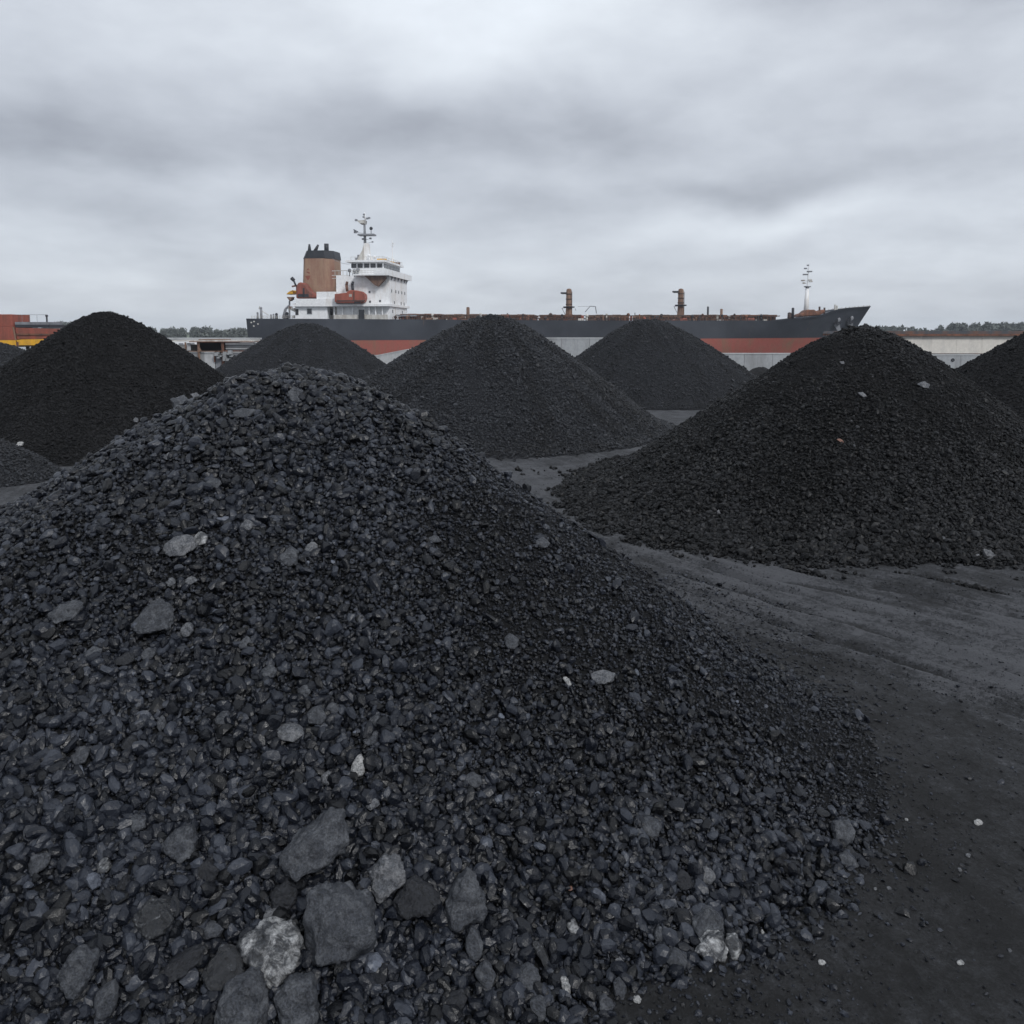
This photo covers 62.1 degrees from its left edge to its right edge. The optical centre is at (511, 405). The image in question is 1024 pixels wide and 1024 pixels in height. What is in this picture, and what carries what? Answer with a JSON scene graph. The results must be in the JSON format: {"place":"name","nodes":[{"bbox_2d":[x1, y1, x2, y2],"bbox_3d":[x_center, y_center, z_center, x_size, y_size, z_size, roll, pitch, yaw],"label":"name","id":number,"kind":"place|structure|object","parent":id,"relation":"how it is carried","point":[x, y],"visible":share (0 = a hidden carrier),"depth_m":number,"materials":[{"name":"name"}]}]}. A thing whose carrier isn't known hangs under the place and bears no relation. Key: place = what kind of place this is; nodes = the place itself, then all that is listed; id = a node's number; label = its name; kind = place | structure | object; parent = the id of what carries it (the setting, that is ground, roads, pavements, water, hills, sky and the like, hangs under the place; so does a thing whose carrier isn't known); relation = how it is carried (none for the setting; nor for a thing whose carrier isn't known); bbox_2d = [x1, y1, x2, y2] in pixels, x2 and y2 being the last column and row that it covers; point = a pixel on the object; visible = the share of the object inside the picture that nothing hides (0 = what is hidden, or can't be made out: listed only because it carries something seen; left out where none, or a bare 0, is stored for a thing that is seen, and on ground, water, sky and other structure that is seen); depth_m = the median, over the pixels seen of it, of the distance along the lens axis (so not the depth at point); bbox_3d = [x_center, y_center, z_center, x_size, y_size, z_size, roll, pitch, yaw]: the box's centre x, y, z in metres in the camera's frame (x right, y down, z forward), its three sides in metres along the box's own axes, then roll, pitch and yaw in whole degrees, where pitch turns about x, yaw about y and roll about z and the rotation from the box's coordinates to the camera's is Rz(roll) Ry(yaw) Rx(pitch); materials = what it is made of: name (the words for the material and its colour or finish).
{"place":"outdoors","nodes":[
{"label":"outdoors","id":0,"kind":"place"},
{"bbox_2d":[0,332,1023,1023],"bbox_3d":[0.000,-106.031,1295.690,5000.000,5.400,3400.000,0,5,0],"label":"ground","id":1,"kind":"structure","parent":0,"point":[968,934],"depth_m":11.56,"materials":[{"name":"soil"}]},
{"bbox_2d":[0,342,25,366],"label":"coal pile","id":2,"kind":"object","parent":1,"relation":"on","point":[8,352],"visible":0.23,"depth_m":72.63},
{"bbox_2d":[0,438,61,486],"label":"coal pile","id":3,"kind":"object","parent":1,"relation":"on","point":[19,465],"visible":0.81,"depth_m":34.38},
{"bbox_2d":[0,314,65,349],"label":"hopper","id":4,"kind":"object","parent":1,"relation":"on","point":[19,330],"visible":0.65,"depth_m":120.67,"materials":[{"name":"red paint"}]},
{"bbox_2d":[0,311,225,466],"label":"coal pile","id":5,"kind":"object","parent":1,"relation":"on","point":[72,393],"visible":0.74,"depth_m":43.44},
{"bbox_2d":[56,321,247,337],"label":"wood","id":6,"kind":"object","parent":1,"relation":"on","point":[198,332],"visible":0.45,"depth_m":568.90,"materials":[{"name":"green plant"}]},
{"bbox_2d":[172,339,259,368],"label":"open shed","id":7,"kind":"structure","parent":1,"relation":"on","point":[214,353],"depth_m":112.05,"materials":[{"name":"concrete"}]},
{"bbox_2d":[169,338,261,344],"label":"roof","id":8,"kind":"structure","parent":7,"relation":"attached to","point":[179,342],"depth_m":204.40,"materials":[{"name":"white paint"}]},
{"bbox_2d":[216,322,385,379],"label":"coal pile","id":9,"kind":"object","parent":1,"relation":"on","point":[315,345],"visible":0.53,"depth_m":75.34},
{"bbox_2d":[375,349,408,363],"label":"concrete wall","id":10,"kind":"structure","parent":1,"relation":"on","point":[388,357],"depth_m":120.24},
{"bbox_2d":[0,362,933,1023],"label":"coal pile","id":11,"kind":"object","parent":1,"relation":"on","point":[746,772],"visible":0.93,"depth_m":9.55,"materials":[{"name":"stone"}]},
{"bbox_2d":[28,852,51,876],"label":"rock","id":12,"kind":"object","parent":11,"relation":"on","point":[38,862],"visible":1,"depth_m":7.74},
{"bbox_2d":[35,711,46,724],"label":"rock","id":13,"kind":"object","parent":11,"relation":"on","point":[40,716],"visible":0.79,"depth_m":8.78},
{"bbox_2d":[47,600,83,623],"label":"rock","id":14,"kind":"object","parent":11,"relation":"on","point":[70,610],"depth_m":9.73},
{"bbox_2d":[57,944,99,1000],"bbox_3d":[-3.667,4.776,7.157,0.328,0.341,0.323,0,5,0],"label":"rock","id":15,"kind":"object","parent":11,"relation":"on","point":[76,972],"visible":1,"depth_m":7.10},
{"bbox_2d":[71,746,90,764],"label":"rock","id":16,"kind":"object","parent":11,"relation":"on","point":[80,755],"visible":1,"depth_m":8.50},
{"bbox_2d":[84,646,102,656],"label":"rock","id":17,"kind":"object","parent":11,"relation":"on","point":[92,649],"visible":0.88,"depth_m":9.43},
{"bbox_2d":[96,857,111,872],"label":"rock","id":18,"kind":"object","parent":11,"relation":"on","point":[103,864],"visible":1,"depth_m":7.83,"materials":[{"name":"stone"}]},
{"bbox_2d":[93,978,119,1021],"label":"rock","id":19,"kind":"object","parent":11,"relation":"on","point":[106,997],"visible":1,"depth_m":7.02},
{"bbox_2d":[116,874,129,889],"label":"rock","id":20,"kind":"object","parent":11,"relation":"on","point":[123,882],"visible":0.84,"depth_m":7.74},
{"bbox_2d":[114,651,134,665],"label":"rock","id":21,"kind":"object","parent":11,"relation":"on","point":[127,658],"depth_m":9.36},
{"bbox_2d":[121,734,136,750],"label":"rock","id":22,"kind":"object","parent":11,"relation":"on","point":[128,741],"visible":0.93,"depth_m":8.72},
{"bbox_2d":[130,813,146,832],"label":"rock","id":23,"kind":"object","parent":11,"relation":"on","point":[138,822],"visible":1,"depth_m":8.17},
{"bbox_2d":[141,647,155,659],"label":"rock","id":24,"kind":"object","parent":11,"relation":"on","point":[148,653],"visible":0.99,"depth_m":9.47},
{"bbox_2d":[132,895,173,939],"bbox_3d":[-3.183,4.569,7.570,0.376,0.274,0.308,0,5,0],"label":"rock","id":25,"kind":"object","parent":11,"relation":"on","point":[153,918],"visible":1,"depth_m":7.51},
{"bbox_2d":[131,598,174,633],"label":"rock","id":26,"kind":"object","parent":11,"relation":"on","point":[155,616],"visible":1,"depth_m":9.70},
{"bbox_2d":[157,715,166,730],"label":"rock","id":27,"kind":"object","parent":11,"relation":"on","point":[161,722],"visible":1,"depth_m":8.97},
{"bbox_2d":[166,577,175,586],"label":"rock","id":28,"kind":"object","parent":11,"relation":"on","point":[170,581],"visible":1,"depth_m":10.21,"materials":[{"name":"grey stone"}]},
{"bbox_2d":[170,395,188,408],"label":"rock","id":29,"kind":"object","parent":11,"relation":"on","point":[178,400],"visible":0.38,"depth_m":41.62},
{"bbox_2d":[161,824,198,863],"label":"rock","id":30,"kind":"object","parent":11,"relation":"on","point":[179,844],"depth_m":8.03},
{"bbox_2d":[163,534,197,556],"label":"rock","id":31,"kind":"object","parent":11,"relation":"on","point":[181,545],"depth_m":10.52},
{"bbox_2d":[163,944,205,983],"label":"rock","id":32,"kind":"object","parent":11,"relation":"on","point":[182,964],"visible":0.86,"depth_m":7.30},
{"bbox_2d":[180,622,193,636],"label":"rock","id":33,"kind":"object","parent":11,"relation":"on","point":[186,629],"visible":1,"depth_m":9.78,"materials":[{"name":"grey stone"}]},
{"bbox_2d":[185,576,196,584],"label":"rock","id":34,"kind":"object","parent":11,"relation":"on","point":[191,580],"visible":1,"depth_m":10.28,"materials":[{"name":"grey stone"}]},
{"bbox_2d":[194,532,208,544],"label":"rock","id":35,"kind":"object","parent":11,"relation":"on","point":[201,538],"visible":0.97,"depth_m":10.75,"materials":[{"name":"stone"}]},
{"bbox_2d":[197,856,218,880],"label":"rock","id":36,"kind":"object","parent":11,"relation":"on","point":[208,869],"visible":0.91,"depth_m":7.93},
{"bbox_2d":[203,920,223,939],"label":"rock","id":37,"kind":"object","parent":11,"relation":"on","point":[213,929],"visible":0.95,"depth_m":7.60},
{"bbox_2d":[206,477,221,487],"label":"rock","id":38,"kind":"object","parent":11,"relation":"on","point":[215,482],"visible":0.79,"depth_m":11.56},
{"bbox_2d":[201,943,243,990],"bbox_3d":[-2.496,4.879,7.364,0.374,0.324,0.318,0,5,0],"label":"rock","id":39,"kind":"object","parent":11,"relation":"on","point":[224,965],"visible":0.92,"depth_m":7.31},
{"bbox_2d":[215,711,229,725],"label":"rock","id":40,"kind":"object","parent":11,"relation":"on","point":[220,716],"visible":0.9,"depth_m":9.03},
{"bbox_2d":[231,446,247,455],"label":"rock","id":41,"kind":"object","parent":11,"relation":"on","point":[240,451],"visible":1,"depth_m":12.09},
{"bbox_2d":[214,966,269,1023],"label":"boulder","id":42,"kind":"object","parent":11,"relation":"on","point":[244,998],"visible":1,"depth_m":7.08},
{"bbox_2d":[232,408,255,417],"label":"rock","id":43,"kind":"object","parent":11,"relation":"on","point":[242,412],"depth_m":12.72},
{"bbox_2d":[238,636,252,649],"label":"rock","id":44,"kind":"object","parent":11,"relation":"on","point":[244,642],"visible":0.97,"depth_m":9.73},
{"bbox_2d":[240,519,252,530],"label":"rock","id":45,"kind":"object","parent":11,"relation":"on","point":[247,524],"visible":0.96,"depth_m":11.07,"materials":[{"name":"grey stone"}]},
{"bbox_2d":[261,664,276,677],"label":"rock","id":46,"kind":"object","parent":11,"relation":"on","point":[269,670],"visible":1,"depth_m":9.48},
{"bbox_2d":[263,907,275,918],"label":"rock","id":47,"kind":"object","parent":11,"relation":"on","point":[269,912],"visible":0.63,"depth_m":7.80,"materials":[{"name":"grey stone"}]},
{"bbox_2d":[236,916,303,988],"bbox_3d":[-2.144,4.844,7.507,0.573,0.460,0.484,0,5,0],"label":"rock","id":48,"kind":"object","parent":11,"relation":"on","point":[272,946],"visible":0.95,"depth_m":7.41,"materials":[{"name":"stone"}]},
{"bbox_2d":[270,876,298,909],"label":"rock","id":49,"kind":"object","parent":11,"relation":"on","point":[285,893],"visible":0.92,"depth_m":7.88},
{"bbox_2d":[279,547,298,566],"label":"rock","id":50,"kind":"object","parent":11,"relation":"on","point":[289,556],"visible":1,"depth_m":10.75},
{"bbox_2d":[277,722,303,741],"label":"rock","id":51,"kind":"object","parent":11,"relation":"on","point":[292,732],"visible":0.96,"depth_m":9.01,"materials":[{"name":"grey stone"}]},
{"bbox_2d":[287,386,302,402],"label":"rock","id":52,"kind":"object","parent":11,"relation":"on","point":[293,393],"visible":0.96,"depth_m":13.21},
{"bbox_2d":[273,971,319,1023],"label":"boulder","id":53,"kind":"object","parent":11,"relation":"on","point":[295,999],"visible":1,"depth_m":7.15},
{"bbox_2d":[297,685,310,697],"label":"rock","id":54,"kind":"object","parent":11,"relation":"on","point":[304,690],"visible":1,"depth_m":9.44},
{"bbox_2d":[305,541,317,550],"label":"rock","id":55,"kind":"object","parent":11,"relation":"on","point":[311,545],"visible":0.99,"depth_m":11.04,"materials":[{"name":"grey stone"}]},
{"bbox_2d":[278,807,349,881],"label":"rock","id":56,"kind":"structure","parent":11,"relation":"on","point":[320,842],"depth_m":8.08,"materials":[{"name":"stone"}]},
{"bbox_2d":[306,705,326,725],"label":"rock","id":57,"kind":"object","parent":11,"relation":"on","point":[316,715],"visible":0.99,"depth_m":9.22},
{"bbox_2d":[321,770,330,785],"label":"rock","id":58,"kind":"object","parent":11,"relation":"on","point":[324,776],"visible":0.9,"depth_m":8.81,"materials":[{"name":"grey stone"}]},
{"bbox_2d":[326,702,339,712],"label":"rock","id":59,"kind":"object","parent":11,"relation":"on","point":[332,707],"visible":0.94,"depth_m":9.38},
{"bbox_2d":[302,880,376,966],"bbox_3d":[-1.551,4.694,7.697,0.686,0.542,0.634,0,5,0],"label":"boulder","id":60,"kind":"object","parent":11,"relation":"on","point":[338,921],"visible":1,"depth_m":7.58,"materials":[{"name":"stone"}]},
{"bbox_2d":[334,961,346,975],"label":"rock","id":61,"kind":"object","parent":11,"relation":"on","point":[340,966],"visible":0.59,"depth_m":7.53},
{"bbox_2d":[351,754,364,776],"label":"rock","id":62,"kind":"object","parent":11,"relation":"on","point":[357,767],"visible":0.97,"depth_m":8.89,"materials":[{"name":"white stone"}]},
{"bbox_2d":[362,730,377,745],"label":"rock","id":63,"kind":"object","parent":11,"relation":"on","point":[372,739],"visible":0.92,"depth_m":9.15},
{"bbox_2d":[366,798,379,809],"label":"rock","id":64,"kind":"object","parent":11,"relation":"on","point":[375,803],"visible":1,"depth_m":8.64,"materials":[{"name":"grey stone"}]},
{"bbox_2d":[369,714,379,726],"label":"rock","id":65,"kind":"object","parent":11,"relation":"on","point":[374,718],"visible":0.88,"depth_m":9.33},
{"bbox_2d":[368,852,405,903],"bbox_3d":[-1.192,4.508,8.132,0.357,0.363,0.348,-1,5,-14],"label":"rock","id":66,"kind":"object","parent":11,"relation":"on","point":[387,875],"visible":1,"depth_m":8.05,"materials":[{"name":"grey stone"}]},
{"bbox_2d":[393,874,440,920],"bbox_3d":[-0.888,4.639,7.998,0.452,0.337,0.335,0,5,0],"label":"rock","id":67,"kind":"object","parent":11,"relation":"on","point":[416,896],"visible":0.99,"depth_m":7.93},
{"bbox_2d":[429,535,441,542],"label":"rock","id":68,"kind":"object","parent":11,"relation":"on","point":[435,538],"visible":1,"depth_m":11.63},
{"bbox_2d":[445,988,466,1009],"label":"rock","id":69,"kind":"object","parent":11,"relation":"on","point":[458,997],"visible":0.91,"depth_m":7.43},
{"bbox_2d":[444,866,487,933],"bbox_3d":[-0.441,4.695,8.064,0.424,0.509,0.455,0,5,0],"label":"rock","id":70,"kind":"object","parent":11,"relation":"on","point":[465,904],"visible":0.99,"depth_m":7.97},
{"bbox_2d":[465,925,482,961],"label":"rock","id":71,"kind":"object","parent":11,"relation":"on","point":[474,945],"visible":0.99,"depth_m":7.81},
{"bbox_2d":[466,772,482,788],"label":"rock","id":72,"kind":"object","parent":11,"relation":"on","point":[474,780],"visible":0.99,"depth_m":9.04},
{"bbox_2d":[475,959,495,991],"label":"rock","id":73,"kind":"object","parent":11,"relation":"on","point":[485,974],"visible":0.95,"depth_m":7.63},
{"bbox_2d":[504,633,518,649],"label":"rock","id":74,"kind":"object","parent":11,"relation":"on","point":[511,641],"visible":1,"depth_m":10.53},
{"bbox_2d":[518,962,540,990],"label":"rock","id":75,"kind":"object","parent":11,"relation":"on","point":[529,976],"visible":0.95,"depth_m":7.67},
{"bbox_2d":[532,940,549,967],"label":"rock","id":76,"kind":"object","parent":11,"relation":"on","point":[541,953],"visible":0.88,"depth_m":7.87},
{"bbox_2d":[535,537,549,547],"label":"rock","id":77,"kind":"object","parent":11,"relation":"on","point":[542,542],"visible":1,"depth_m":12.39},
{"bbox_2d":[560,976,570,992],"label":"rock","id":78,"kind":"object","parent":11,"relation":"on","point":[566,986],"visible":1,"depth_m":7.67,"materials":[{"name":"white stone"}]},
{"bbox_2d":[563,677,571,685],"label":"rock","id":79,"kind":"object","parent":11,"relation":"on","point":[567,680],"visible":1,"depth_m":10.40,"materials":[{"name":"white stone"}]},
{"bbox_2d":[567,917,578,933],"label":"rock","id":80,"kind":"object","parent":11,"relation":"on","point":[572,926],"visible":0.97,"depth_m":8.16,"materials":[{"name":"stone"}]},
{"bbox_2d":[590,670,615,684],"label":"rock","id":81,"kind":"object","parent":11,"relation":"on","point":[603,677],"visible":1,"depth_m":10.60,"materials":[{"name":"grey stone"}]},
{"bbox_2d":[642,816,661,837],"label":"rock","id":82,"kind":"object","parent":11,"relation":"on","point":[652,827],"visible":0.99,"depth_m":9.14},
{"bbox_2d":[654,924,662,941],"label":"rock","id":83,"kind":"object","parent":11,"relation":"on","point":[658,937],"visible":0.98,"depth_m":8.23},
{"bbox_2d":[675,869,693,890],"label":"rock","id":84,"kind":"object","parent":11,"relation":"on","point":[684,882],"visible":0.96,"depth_m":8.75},
{"bbox_2d":[691,905,723,938],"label":"rock","id":85,"kind":"object","parent":11,"relation":"on","point":[706,917],"visible":0.84,"depth_m":8.36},
{"bbox_2d":[702,866,715,884],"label":"rock","id":86,"kind":"object","parent":11,"relation":"on","point":[709,876],"visible":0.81,"depth_m":8.89,"materials":[{"name":"grey stone"}]},
{"bbox_2d":[725,932,741,960],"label":"rock","id":87,"kind":"object","parent":11,"relation":"on","point":[732,943],"visible":0.96,"depth_m":8.19,"materials":[{"name":"stone"}]},
{"bbox_2d":[830,819,855,844],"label":"rock","id":88,"kind":"object","parent":11,"relation":"on","point":[844,830],"visible":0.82,"depth_m":9.89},
{"bbox_2d":[839,851,859,867],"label":"rock","id":89,"kind":"object","parent":11,"relation":"on","point":[846,858],"visible":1,"depth_m":9.52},
{"bbox_2d":[363,314,675,461],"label":"coal pile","id":90,"kind":"object","parent":1,"relation":"on","point":[499,387],"visible":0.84,"depth_m":46.22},
{"bbox_2d":[530,994,546,1022],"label":"rock","id":91,"kind":"object","parent":1,"relation":"on","point":[538,1005],"visible":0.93,"depth_m":7.45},
{"bbox_2d":[545,337,602,356],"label":"concrete wall","id":92,"kind":"structure","parent":1,"relation":"on","point":[574,346],"depth_m":120.89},
{"bbox_2d":[599,993,614,1010],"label":"rock","id":93,"kind":"object","parent":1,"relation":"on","point":[606,1002],"visible":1,"depth_m":7.54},
{"bbox_2d":[613,977,626,999],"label":"rock","id":94,"kind":"object","parent":1,"relation":"on","point":[619,987],"visible":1,"depth_m":7.68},
{"bbox_2d":[633,995,641,1003],"bbox_3d":[1.123,5.318,7.610,0.075,0.049,0.063,0,5,0],"label":"stone chip","id":95,"kind":"object","parent":1,"relation":"on","point":[637,999],"visible":1,"depth_m":7.60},
{"bbox_2d":[573,319,756,409],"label":"coal pile","id":96,"kind":"object","parent":1,"relation":"on","point":[653,364],"visible":0.7,"depth_m":70.40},
{"bbox_2d":[666,947,688,969],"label":"rock","id":97,"kind":"object","parent":1,"relation":"on","point":[676,956],"visible":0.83,"depth_m":8.00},
{"bbox_2d":[694,930,728,962],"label":"rock","id":98,"kind":"object","parent":1,"relation":"on","point":[713,945],"visible":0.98,"depth_m":8.15,"materials":[{"name":"stone"}]},
{"bbox_2d":[476,451,1023,1023],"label":"loose coal pebbles","id":99,"kind":"object","parent":1,"relation":"on","point":[902,911],"visible":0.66,"depth_m":10.28,"materials":[{"name":"stone"}]},
{"bbox_2d":[723,353,790,370],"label":"concrete wall","id":100,"kind":"structure","parent":1,"relation":"on","point":[749,361],"depth_m":119.88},
{"bbox_2d":[750,367,767,375],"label":"coal pile","id":101,"kind":"object","parent":1,"relation":"on","point":[757,371],"visible":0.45,"depth_m":102.98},
{"bbox_2d":[514,323,1023,594],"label":"coal pile","id":102,"kind":"object","parent":1,"relation":"on","point":[906,474],"visible":0.94,"depth_m":26.47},
{"bbox_2d":[917,381,929,387],"bbox_3d":[14.070,-0.706,29.064,0.430,0.237,0.288,0,5,0],"label":"stone slab","id":103,"kind":"object","parent":102,"relation":"on","point":[923,384],"depth_m":29.00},
{"bbox_2d":[983,549,994,558],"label":"rock","id":104,"kind":"object","parent":102,"relation":"on","point":[990,553],"visible":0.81,"depth_m":22.24,"materials":[{"name":"grey stone"}]},
{"bbox_2d":[823,331,1023,353],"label":"warehouse","id":105,"kind":"structure","parent":1,"relation":"on","point":[957,342],"depth_m":133.63,"materials":[{"name":"metal"}]},
{"bbox_2d":[870,321,1023,330],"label":"wood","id":106,"kind":"object","parent":1,"relation":"on","point":[1001,326],"visible":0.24,"depth_m":569.37,"materials":[{"name":"green plant"}]},
{"bbox_2d":[932,354,979,367],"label":"concrete wall","id":107,"kind":"structure","parent":1,"relation":"on","point":[961,359],"depth_m":119.88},
{"bbox_2d":[974,819,982,825],"bbox_3d":[5.687,5.087,10.366,0.112,0.062,0.080,0,5,0],"label":"stone chip","id":108,"kind":"object","parent":1,"relation":"on","point":[978,822],"visible":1,"depth_m":10.35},
{"bbox_2d":[955,332,1023,418],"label":"coal pile","id":109,"kind":"object","parent":1,"relation":"on","point":[997,372],"visible":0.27,"depth_m":48.45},
{"bbox_2d":[0,0,1023,331],"label":"sky","id":110,"kind":"structure","parent":0,"point":[165,164],"materials":[{"name":"grey"}]},
{"label":"water","id":111,"kind":"structure","parent":0,"visible":0},
{"bbox_2d":[246,214,870,354],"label":"cargo ship","id":112,"kind":"object","parent":111,"relation":"on","point":[364,305],"visible":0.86,"depth_m":240.67,"materials":[{"name":"painted steel"},{"name":"white paint"},{"name":"tan paint"}]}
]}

